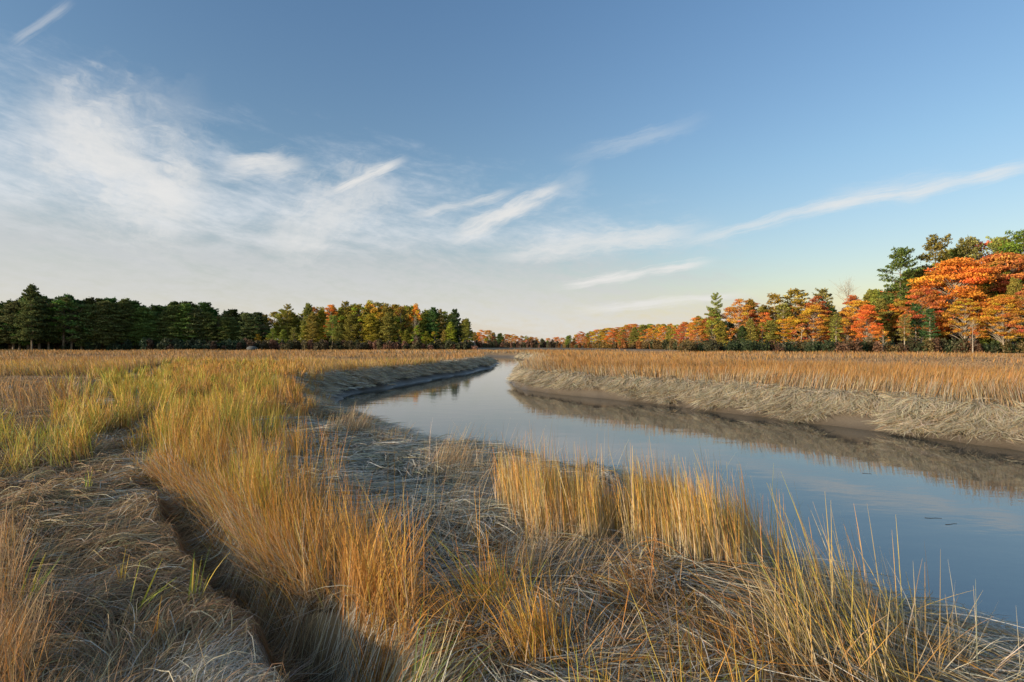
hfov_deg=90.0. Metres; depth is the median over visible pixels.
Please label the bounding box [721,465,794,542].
grass shoot
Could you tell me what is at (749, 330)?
tree
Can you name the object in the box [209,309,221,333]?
pine tree
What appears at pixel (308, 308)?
pine tree
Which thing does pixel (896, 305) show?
broadleaf tree
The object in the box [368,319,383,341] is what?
pine tree
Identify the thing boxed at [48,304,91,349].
broadleaf tree
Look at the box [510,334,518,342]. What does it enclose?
oak tree
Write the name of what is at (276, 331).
pine tree
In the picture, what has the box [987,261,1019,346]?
pine tree
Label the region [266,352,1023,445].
bank thatch
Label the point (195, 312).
pine tree
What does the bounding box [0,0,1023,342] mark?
sky
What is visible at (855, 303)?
oak tree
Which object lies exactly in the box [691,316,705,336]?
broadleaf tree
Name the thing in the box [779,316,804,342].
oak tree
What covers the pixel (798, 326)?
young tree
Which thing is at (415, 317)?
pine tree
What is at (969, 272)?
oak tree
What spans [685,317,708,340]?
oak tree
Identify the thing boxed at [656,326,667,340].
oak tree
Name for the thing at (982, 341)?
pine tree
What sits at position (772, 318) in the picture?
oak tree
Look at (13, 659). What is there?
brown salt hay
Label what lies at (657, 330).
oak tree
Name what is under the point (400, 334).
broadleaf tree
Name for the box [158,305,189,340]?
pine tree
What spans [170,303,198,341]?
pine tree
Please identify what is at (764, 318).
oak tree
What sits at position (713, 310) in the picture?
pine tree
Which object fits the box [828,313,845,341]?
tree
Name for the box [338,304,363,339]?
broadleaf tree
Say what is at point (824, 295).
pine tree
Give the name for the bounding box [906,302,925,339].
pine tree
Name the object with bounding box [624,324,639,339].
oak tree
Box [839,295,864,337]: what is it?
oak tree
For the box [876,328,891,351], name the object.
young tree
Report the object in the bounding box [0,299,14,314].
pine tree
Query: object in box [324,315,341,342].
pine tree
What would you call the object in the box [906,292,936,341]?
pine tree
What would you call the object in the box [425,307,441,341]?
pine tree
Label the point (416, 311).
broadleaf tree
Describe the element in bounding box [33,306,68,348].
pine tree
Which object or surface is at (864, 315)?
oak tree
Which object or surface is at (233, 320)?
pine tree
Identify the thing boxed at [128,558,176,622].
grass shoot
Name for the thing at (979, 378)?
marsh meadow
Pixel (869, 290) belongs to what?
pine tree
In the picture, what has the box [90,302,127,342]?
pine tree
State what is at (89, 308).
pine tree
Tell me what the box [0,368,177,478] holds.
yellow green cordgrass
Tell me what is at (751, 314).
oak tree
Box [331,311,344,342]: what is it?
pine tree
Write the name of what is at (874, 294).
pine tree
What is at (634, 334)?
pine tree
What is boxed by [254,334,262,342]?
pine tree
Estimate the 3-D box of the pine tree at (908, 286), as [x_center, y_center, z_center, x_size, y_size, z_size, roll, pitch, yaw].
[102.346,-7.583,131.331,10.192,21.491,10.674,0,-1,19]
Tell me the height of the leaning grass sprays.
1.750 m
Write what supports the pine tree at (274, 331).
on the marsh ground at (844, 418)
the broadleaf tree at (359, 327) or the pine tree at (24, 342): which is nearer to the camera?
the pine tree at (24, 342)
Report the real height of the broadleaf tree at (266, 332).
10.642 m
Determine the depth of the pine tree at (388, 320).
184.71 m
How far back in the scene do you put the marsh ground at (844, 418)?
12.66 m
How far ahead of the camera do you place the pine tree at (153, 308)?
185.19 m
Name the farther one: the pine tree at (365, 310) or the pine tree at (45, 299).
the pine tree at (365, 310)
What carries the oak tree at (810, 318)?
on the marsh ground at (844, 418)
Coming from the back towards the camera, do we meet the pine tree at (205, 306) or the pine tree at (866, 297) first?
the pine tree at (205, 306)
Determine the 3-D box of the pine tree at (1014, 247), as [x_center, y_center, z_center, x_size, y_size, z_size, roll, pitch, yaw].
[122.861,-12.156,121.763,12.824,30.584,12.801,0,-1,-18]
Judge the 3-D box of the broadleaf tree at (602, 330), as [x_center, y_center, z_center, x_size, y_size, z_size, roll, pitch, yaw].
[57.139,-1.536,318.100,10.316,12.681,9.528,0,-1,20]
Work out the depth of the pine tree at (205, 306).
190.79 m
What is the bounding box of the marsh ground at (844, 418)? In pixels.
[0,340,1023,681]
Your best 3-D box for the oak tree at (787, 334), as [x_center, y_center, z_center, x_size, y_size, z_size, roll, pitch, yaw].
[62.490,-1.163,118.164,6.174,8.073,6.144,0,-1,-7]
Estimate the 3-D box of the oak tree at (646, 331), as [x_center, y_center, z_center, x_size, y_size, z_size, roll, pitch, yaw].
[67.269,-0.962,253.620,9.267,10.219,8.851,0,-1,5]
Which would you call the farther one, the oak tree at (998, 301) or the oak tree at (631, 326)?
the oak tree at (631, 326)
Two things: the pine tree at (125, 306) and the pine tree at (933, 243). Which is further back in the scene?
the pine tree at (125, 306)
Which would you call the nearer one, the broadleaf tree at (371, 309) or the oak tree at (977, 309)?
the oak tree at (977, 309)
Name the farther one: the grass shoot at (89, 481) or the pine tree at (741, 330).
the pine tree at (741, 330)
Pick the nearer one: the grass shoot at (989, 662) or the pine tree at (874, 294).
the grass shoot at (989, 662)
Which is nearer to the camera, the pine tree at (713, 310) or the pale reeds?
the pale reeds
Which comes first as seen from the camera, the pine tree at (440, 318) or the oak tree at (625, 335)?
the pine tree at (440, 318)
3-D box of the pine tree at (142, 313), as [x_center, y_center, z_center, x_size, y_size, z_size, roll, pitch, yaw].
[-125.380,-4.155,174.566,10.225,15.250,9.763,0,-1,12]
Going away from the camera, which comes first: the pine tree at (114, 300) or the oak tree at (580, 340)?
the pine tree at (114, 300)
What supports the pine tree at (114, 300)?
on the marsh ground at (844, 418)
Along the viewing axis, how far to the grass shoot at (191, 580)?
3.21 m
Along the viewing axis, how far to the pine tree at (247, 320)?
185.52 m
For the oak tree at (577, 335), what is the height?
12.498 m
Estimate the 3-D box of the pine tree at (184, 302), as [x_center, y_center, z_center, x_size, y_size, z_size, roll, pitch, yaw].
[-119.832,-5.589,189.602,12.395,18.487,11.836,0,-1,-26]
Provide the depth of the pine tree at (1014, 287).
105.59 m
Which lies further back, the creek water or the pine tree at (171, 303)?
the pine tree at (171, 303)
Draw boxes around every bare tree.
[831,279,858,341]
[968,319,977,351]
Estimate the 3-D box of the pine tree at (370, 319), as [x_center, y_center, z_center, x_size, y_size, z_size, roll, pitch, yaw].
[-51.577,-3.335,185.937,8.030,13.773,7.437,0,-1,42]
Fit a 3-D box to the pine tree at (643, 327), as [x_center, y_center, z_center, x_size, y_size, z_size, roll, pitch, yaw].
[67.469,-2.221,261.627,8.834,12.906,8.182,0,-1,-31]
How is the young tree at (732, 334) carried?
on the marsh ground at (844, 418)
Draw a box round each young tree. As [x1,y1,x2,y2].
[726,329,734,341]
[789,323,810,344]
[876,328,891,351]
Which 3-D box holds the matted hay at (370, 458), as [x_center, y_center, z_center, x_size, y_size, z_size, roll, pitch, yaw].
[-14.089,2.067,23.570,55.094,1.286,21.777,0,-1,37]
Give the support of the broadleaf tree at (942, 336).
on the marsh ground at (844, 418)
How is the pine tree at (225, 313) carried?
on the marsh ground at (844, 418)
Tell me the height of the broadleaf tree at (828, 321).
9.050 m
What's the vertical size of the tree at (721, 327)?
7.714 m
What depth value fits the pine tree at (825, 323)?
130.24 m
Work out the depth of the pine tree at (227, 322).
182.69 m
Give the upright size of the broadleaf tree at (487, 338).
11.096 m
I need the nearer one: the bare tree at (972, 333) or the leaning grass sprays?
the leaning grass sprays
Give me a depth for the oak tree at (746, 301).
143.74 m
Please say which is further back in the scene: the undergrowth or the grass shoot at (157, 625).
the undergrowth
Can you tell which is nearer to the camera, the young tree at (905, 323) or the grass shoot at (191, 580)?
the grass shoot at (191, 580)
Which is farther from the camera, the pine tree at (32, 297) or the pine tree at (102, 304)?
the pine tree at (102, 304)
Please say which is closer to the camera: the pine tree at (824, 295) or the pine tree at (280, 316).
the pine tree at (824, 295)
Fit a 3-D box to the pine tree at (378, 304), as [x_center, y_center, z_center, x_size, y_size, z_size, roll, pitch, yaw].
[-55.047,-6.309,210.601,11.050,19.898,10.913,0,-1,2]
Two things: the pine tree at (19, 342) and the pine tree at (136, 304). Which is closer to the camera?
the pine tree at (19, 342)
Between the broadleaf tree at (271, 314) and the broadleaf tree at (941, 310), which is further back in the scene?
the broadleaf tree at (271, 314)
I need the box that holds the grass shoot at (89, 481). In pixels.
[85,473,91,488]
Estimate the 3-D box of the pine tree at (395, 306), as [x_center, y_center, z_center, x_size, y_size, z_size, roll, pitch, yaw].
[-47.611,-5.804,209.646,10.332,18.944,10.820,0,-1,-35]
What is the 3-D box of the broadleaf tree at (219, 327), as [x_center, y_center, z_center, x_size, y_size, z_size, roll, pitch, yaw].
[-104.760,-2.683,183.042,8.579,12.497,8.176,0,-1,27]
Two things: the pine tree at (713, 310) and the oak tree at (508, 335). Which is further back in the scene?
the oak tree at (508, 335)
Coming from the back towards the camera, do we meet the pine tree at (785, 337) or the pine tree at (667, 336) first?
the pine tree at (667, 336)
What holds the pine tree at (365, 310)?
on the marsh ground at (844, 418)
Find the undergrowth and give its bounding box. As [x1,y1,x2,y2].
[0,337,1023,353]
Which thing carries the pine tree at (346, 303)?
on the marsh ground at (844, 418)
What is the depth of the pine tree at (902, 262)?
121.31 m
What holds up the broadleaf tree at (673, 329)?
on the marsh ground at (844, 418)
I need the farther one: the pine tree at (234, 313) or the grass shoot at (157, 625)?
the pine tree at (234, 313)
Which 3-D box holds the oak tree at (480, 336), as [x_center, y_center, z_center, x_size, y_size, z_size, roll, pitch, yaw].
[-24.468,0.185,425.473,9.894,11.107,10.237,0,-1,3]
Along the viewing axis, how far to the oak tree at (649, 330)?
245.71 m
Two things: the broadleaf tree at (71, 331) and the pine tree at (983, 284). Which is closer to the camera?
the pine tree at (983, 284)
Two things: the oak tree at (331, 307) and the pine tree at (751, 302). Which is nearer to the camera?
the pine tree at (751, 302)
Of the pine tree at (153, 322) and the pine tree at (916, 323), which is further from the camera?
the pine tree at (153, 322)
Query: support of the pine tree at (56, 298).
on the marsh ground at (844, 418)
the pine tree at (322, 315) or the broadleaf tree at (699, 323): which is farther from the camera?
the pine tree at (322, 315)
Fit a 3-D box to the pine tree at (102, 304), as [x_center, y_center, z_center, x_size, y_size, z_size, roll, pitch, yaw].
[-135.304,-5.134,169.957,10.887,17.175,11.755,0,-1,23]
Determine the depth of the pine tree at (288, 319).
195.04 m
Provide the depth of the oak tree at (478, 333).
445.64 m
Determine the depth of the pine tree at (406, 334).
185.41 m
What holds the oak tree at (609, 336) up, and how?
on the marsh ground at (844, 418)
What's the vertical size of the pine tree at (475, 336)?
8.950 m
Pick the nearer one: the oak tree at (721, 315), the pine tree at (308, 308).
the oak tree at (721, 315)
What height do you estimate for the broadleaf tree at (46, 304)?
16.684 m
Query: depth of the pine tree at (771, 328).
117.45 m
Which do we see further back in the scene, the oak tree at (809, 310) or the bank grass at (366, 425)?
the oak tree at (809, 310)
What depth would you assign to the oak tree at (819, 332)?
117.41 m
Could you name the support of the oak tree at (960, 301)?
on the marsh ground at (844, 418)
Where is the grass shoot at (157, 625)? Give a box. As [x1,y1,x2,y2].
[149,596,181,646]
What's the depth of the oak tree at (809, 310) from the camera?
117.07 m
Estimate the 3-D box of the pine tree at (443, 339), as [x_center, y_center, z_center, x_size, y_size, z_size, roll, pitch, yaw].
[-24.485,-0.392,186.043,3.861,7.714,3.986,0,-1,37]
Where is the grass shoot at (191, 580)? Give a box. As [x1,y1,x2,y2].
[187,552,223,606]
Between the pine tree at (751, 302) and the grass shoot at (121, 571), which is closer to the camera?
the grass shoot at (121, 571)
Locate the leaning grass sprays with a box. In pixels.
[344,471,1023,681]
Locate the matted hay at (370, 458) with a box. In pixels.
[0,368,1023,681]
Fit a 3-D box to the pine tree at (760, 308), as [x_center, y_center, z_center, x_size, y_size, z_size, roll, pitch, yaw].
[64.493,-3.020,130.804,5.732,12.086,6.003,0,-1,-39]
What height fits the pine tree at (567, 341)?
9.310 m
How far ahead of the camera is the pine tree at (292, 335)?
185.74 m
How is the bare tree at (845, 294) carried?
on the marsh ground at (844, 418)
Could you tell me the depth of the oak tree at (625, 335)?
276.43 m
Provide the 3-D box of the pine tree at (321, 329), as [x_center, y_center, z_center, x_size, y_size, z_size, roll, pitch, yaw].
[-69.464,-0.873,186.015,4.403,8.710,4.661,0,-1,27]
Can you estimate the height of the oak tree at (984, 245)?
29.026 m
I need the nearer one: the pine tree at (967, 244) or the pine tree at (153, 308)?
the pine tree at (967, 244)
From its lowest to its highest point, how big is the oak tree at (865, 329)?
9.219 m
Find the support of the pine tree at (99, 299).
on the marsh ground at (844, 418)
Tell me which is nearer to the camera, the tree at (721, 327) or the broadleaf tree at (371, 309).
the tree at (721, 327)
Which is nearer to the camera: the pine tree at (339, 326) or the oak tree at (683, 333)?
the pine tree at (339, 326)
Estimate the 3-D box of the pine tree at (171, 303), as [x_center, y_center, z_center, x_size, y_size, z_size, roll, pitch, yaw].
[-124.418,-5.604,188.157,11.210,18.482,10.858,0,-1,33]
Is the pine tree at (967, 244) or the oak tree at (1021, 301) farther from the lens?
the pine tree at (967, 244)
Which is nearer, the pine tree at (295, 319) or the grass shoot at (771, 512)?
the grass shoot at (771, 512)
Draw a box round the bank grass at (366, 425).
[297,390,658,606]
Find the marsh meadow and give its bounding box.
[0,348,1023,463]
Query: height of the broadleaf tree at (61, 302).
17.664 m
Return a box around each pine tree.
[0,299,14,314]
[0,301,32,349]
[5,310,33,349]
[9,298,43,348]
[13,283,48,348]
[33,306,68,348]
[39,294,50,302]
[52,296,71,336]
[56,293,77,343]
[65,299,86,342]
[70,297,95,341]
[74,304,101,346]
[85,300,120,350]
[87,298,107,331]
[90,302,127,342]
[104,297,118,302]
[106,299,140,342]
[118,309,146,345]
[128,307,160,343]
[130,300,141,308]
[137,311,162,343]
[148,304,162,316]
[150,310,174,342]
[154,305,170,325]
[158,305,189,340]
[166,301,178,316]
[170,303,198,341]
[177,301,193,307]
[180,308,211,341]
[194,311,220,343]
[196,302,218,338]
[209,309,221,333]
[215,310,238,341]
[215,317,236,342]
[219,309,241,335]
[224,317,241,341]
[235,312,247,332]
[235,313,261,341]
[248,312,271,338]
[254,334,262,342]
[267,328,277,339]
[271,322,281,341]
[273,310,291,336]
[277,330,288,343]
[278,304,294,339]
[283,313,300,340]
[288,327,299,340]
[297,325,308,342]
[299,303,313,338]
[303,313,321,349]
[314,310,329,341]
[314,327,325,341]
[323,310,335,342]
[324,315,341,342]
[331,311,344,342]
[331,323,345,341]
[338,300,352,329]
[342,314,360,341]
[357,305,370,341]
[360,313,378,343]
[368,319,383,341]
[371,301,384,308]
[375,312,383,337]
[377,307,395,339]
[378,313,399,342]
[389,304,402,331]
[389,308,405,342]
[400,330,410,343]
[409,315,420,336]
[416,313,434,342]
[421,331,431,344]
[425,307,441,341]
[434,309,446,338]
[438,315,448,342]
[440,330,448,344]
[444,322,456,342]
[449,309,462,342]
[460,317,472,340]
[472,332,477,340]
[496,333,501,344]
[564,335,571,344]
[617,330,627,344]
[627,327,639,344]
[635,324,648,342]
[646,324,656,338]
[665,326,672,341]
[704,292,724,338]
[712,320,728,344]
[725,322,736,344]
[736,325,747,342]
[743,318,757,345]
[744,298,757,341]
[753,306,771,343]
[759,293,794,331]
[763,320,779,345]
[773,303,794,346]
[777,317,793,345]
[779,288,815,342]
[810,310,830,349]
[812,287,837,316]
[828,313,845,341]
[861,293,871,334]
[863,289,881,348]
[866,289,893,341]
[868,298,896,343]
[876,246,928,343]
[893,271,923,342]
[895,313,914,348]
[903,233,957,308]
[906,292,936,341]
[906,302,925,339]
[919,308,940,338]
[931,246,970,283]
[948,236,984,284]
[962,278,1000,342]
[968,276,1005,345]
[976,235,1023,269]
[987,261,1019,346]
[993,229,1023,281]
[1000,277,1023,344]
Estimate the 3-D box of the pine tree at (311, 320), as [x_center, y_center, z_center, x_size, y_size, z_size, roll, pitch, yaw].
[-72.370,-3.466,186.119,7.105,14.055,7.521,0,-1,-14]
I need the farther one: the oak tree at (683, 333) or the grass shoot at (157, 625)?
the oak tree at (683, 333)
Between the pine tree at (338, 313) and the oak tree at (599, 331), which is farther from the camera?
the oak tree at (599, 331)
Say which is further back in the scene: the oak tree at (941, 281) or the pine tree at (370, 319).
the pine tree at (370, 319)
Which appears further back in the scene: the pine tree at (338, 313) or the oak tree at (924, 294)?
the pine tree at (338, 313)
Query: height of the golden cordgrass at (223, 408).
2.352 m
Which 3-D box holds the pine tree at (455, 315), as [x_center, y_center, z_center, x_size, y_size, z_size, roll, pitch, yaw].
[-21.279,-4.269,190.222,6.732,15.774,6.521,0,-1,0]
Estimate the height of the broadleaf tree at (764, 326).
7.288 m
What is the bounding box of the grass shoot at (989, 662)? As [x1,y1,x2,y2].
[929,617,1021,676]
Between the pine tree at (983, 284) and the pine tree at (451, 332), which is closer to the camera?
the pine tree at (983, 284)
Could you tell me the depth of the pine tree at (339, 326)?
185.04 m
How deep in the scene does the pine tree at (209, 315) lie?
180.78 m
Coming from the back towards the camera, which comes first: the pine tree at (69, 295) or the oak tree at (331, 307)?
the oak tree at (331, 307)
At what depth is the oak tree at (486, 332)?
443.75 m
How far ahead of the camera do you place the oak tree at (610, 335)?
308.60 m
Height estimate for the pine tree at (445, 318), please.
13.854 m
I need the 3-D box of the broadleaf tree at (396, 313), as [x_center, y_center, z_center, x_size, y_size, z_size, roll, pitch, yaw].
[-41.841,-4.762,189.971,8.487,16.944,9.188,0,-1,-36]
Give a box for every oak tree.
[323,304,339,337]
[473,330,485,342]
[477,335,486,342]
[481,330,494,342]
[502,334,512,341]
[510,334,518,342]
[574,331,584,343]
[575,334,584,347]
[591,329,603,342]
[600,328,618,341]
[604,330,617,343]
[616,326,638,341]
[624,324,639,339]
[639,329,656,343]
[644,325,658,340]
[651,328,662,341]
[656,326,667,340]
[672,326,684,340]
[676,324,690,340]
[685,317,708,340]
[689,330,705,343]
[691,327,704,343]
[700,310,722,340]
[722,306,743,327]
[724,298,750,339]
[731,300,758,326]
[735,305,762,340]
[751,312,771,341]
[758,306,779,340]
[771,319,797,344]
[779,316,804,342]
[794,302,824,340]
[794,305,830,341]
[799,296,831,341]
[807,323,829,343]
[833,317,863,342]
[836,300,882,338]
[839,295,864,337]
[848,319,878,339]
[849,304,888,342]
[875,304,908,337]
[880,291,902,331]
[892,257,1022,342]
[894,287,945,341]
[930,280,990,326]
[939,298,987,341]
[943,240,1021,282]
[951,284,999,341]
[975,294,1023,351]
[978,252,1023,342]
[1004,290,1023,333]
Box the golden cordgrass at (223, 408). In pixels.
[40,354,467,681]
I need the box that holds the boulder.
[246,346,257,349]
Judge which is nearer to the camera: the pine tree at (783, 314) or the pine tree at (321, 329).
the pine tree at (783, 314)
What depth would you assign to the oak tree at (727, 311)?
143.81 m
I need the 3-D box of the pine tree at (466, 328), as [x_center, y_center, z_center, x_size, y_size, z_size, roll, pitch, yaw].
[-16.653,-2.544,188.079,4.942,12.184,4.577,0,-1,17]
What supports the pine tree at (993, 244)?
on the marsh ground at (844, 418)
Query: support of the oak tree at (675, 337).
on the marsh ground at (844, 418)
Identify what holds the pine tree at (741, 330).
on the marsh ground at (844, 418)
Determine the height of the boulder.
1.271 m
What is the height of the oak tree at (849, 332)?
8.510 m
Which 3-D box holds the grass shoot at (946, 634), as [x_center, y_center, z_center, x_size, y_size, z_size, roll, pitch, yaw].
[2.153,1.487,2.540,0.205,0.394,0.574,0,-1,0]
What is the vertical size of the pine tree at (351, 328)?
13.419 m
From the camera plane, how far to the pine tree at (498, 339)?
418.30 m
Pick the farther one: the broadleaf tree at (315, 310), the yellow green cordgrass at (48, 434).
the broadleaf tree at (315, 310)
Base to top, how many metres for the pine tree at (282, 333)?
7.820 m
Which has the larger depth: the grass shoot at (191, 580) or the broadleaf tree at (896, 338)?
the broadleaf tree at (896, 338)
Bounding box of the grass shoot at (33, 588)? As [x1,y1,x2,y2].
[20,551,60,599]
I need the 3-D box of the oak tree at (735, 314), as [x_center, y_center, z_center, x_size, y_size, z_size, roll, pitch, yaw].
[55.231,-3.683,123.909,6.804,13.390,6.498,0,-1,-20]
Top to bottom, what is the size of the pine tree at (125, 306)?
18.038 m
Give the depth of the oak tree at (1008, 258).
115.51 m
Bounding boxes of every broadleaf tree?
[0,313,11,343]
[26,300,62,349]
[43,297,86,349]
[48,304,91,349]
[55,304,100,349]
[207,316,227,343]
[248,322,271,339]
[267,311,279,329]
[311,307,320,315]
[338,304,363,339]
[348,305,366,329]
[353,323,364,340]
[358,300,380,339]
[391,306,412,342]
[392,328,405,342]
[394,307,416,338]
[403,303,422,340]
[410,325,423,343]
[427,331,438,344]
[484,335,492,341]
[587,331,597,342]
[597,329,608,342]
[668,325,681,341]
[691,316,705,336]
[703,318,720,342]
[755,322,769,343]
[822,314,841,342]
[888,298,914,347]
[891,295,903,344]
[914,289,945,340]
[933,285,966,340]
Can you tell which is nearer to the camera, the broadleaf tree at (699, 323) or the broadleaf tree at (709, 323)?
the broadleaf tree at (709, 323)
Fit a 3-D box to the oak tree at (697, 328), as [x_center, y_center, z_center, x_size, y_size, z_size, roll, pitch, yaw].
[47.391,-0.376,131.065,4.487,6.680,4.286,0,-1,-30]
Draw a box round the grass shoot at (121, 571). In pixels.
[115,550,127,584]
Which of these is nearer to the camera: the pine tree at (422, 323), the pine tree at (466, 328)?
the pine tree at (466, 328)
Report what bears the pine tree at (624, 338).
on the marsh ground at (844, 418)
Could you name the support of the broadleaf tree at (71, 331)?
on the marsh ground at (844, 418)
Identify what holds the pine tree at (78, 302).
on the marsh ground at (844, 418)
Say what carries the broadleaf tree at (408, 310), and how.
on the marsh ground at (844, 418)
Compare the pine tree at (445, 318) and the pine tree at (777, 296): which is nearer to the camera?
the pine tree at (777, 296)
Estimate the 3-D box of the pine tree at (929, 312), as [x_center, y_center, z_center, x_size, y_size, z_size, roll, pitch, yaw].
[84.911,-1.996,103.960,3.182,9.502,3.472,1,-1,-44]
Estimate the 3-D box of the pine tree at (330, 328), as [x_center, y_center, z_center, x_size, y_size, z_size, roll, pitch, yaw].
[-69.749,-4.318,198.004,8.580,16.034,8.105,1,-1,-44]
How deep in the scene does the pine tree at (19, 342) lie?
158.54 m
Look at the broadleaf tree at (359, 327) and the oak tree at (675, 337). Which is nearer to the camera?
the broadleaf tree at (359, 327)
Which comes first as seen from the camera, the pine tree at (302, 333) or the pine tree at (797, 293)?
the pine tree at (797, 293)
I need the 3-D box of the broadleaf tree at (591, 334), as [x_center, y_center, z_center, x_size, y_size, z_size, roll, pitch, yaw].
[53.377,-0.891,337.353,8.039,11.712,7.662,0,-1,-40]
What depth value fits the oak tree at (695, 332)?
117.62 m
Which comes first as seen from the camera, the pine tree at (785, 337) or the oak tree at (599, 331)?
the pine tree at (785, 337)
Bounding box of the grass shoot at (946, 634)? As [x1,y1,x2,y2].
[900,609,1004,674]
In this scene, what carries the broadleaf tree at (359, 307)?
on the marsh ground at (844, 418)
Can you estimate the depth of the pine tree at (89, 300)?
177.86 m
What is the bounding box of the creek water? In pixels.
[338,357,1023,632]
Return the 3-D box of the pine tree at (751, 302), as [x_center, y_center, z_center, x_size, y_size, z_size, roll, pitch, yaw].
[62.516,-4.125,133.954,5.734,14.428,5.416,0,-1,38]
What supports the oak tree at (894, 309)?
on the marsh ground at (844, 418)
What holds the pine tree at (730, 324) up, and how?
on the marsh ground at (844, 418)
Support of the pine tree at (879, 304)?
on the marsh ground at (844, 418)
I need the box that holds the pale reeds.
[406,420,1023,681]
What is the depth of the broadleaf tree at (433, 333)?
185.47 m
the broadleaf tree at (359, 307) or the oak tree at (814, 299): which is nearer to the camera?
the oak tree at (814, 299)
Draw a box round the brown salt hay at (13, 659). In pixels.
[0,424,295,681]
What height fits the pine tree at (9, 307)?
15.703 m
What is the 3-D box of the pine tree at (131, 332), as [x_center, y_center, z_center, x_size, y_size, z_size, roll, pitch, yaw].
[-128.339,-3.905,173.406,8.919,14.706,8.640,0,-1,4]
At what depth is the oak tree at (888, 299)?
129.65 m
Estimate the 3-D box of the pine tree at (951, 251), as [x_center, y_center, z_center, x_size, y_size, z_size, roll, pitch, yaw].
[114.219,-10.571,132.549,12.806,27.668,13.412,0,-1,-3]
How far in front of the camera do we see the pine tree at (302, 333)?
185.17 m
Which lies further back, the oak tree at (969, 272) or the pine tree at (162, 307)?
the pine tree at (162, 307)
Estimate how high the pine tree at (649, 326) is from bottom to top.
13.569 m
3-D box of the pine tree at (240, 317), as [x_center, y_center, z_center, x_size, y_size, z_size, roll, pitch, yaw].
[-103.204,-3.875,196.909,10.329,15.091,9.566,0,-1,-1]
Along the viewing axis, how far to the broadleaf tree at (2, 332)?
157.42 m
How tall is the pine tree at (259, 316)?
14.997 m
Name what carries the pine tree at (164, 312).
on the marsh ground at (844, 418)
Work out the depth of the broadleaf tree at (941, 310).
117.78 m
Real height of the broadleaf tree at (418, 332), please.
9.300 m
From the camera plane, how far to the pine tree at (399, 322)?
196.66 m
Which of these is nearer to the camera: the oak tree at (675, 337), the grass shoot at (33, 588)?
the grass shoot at (33, 588)

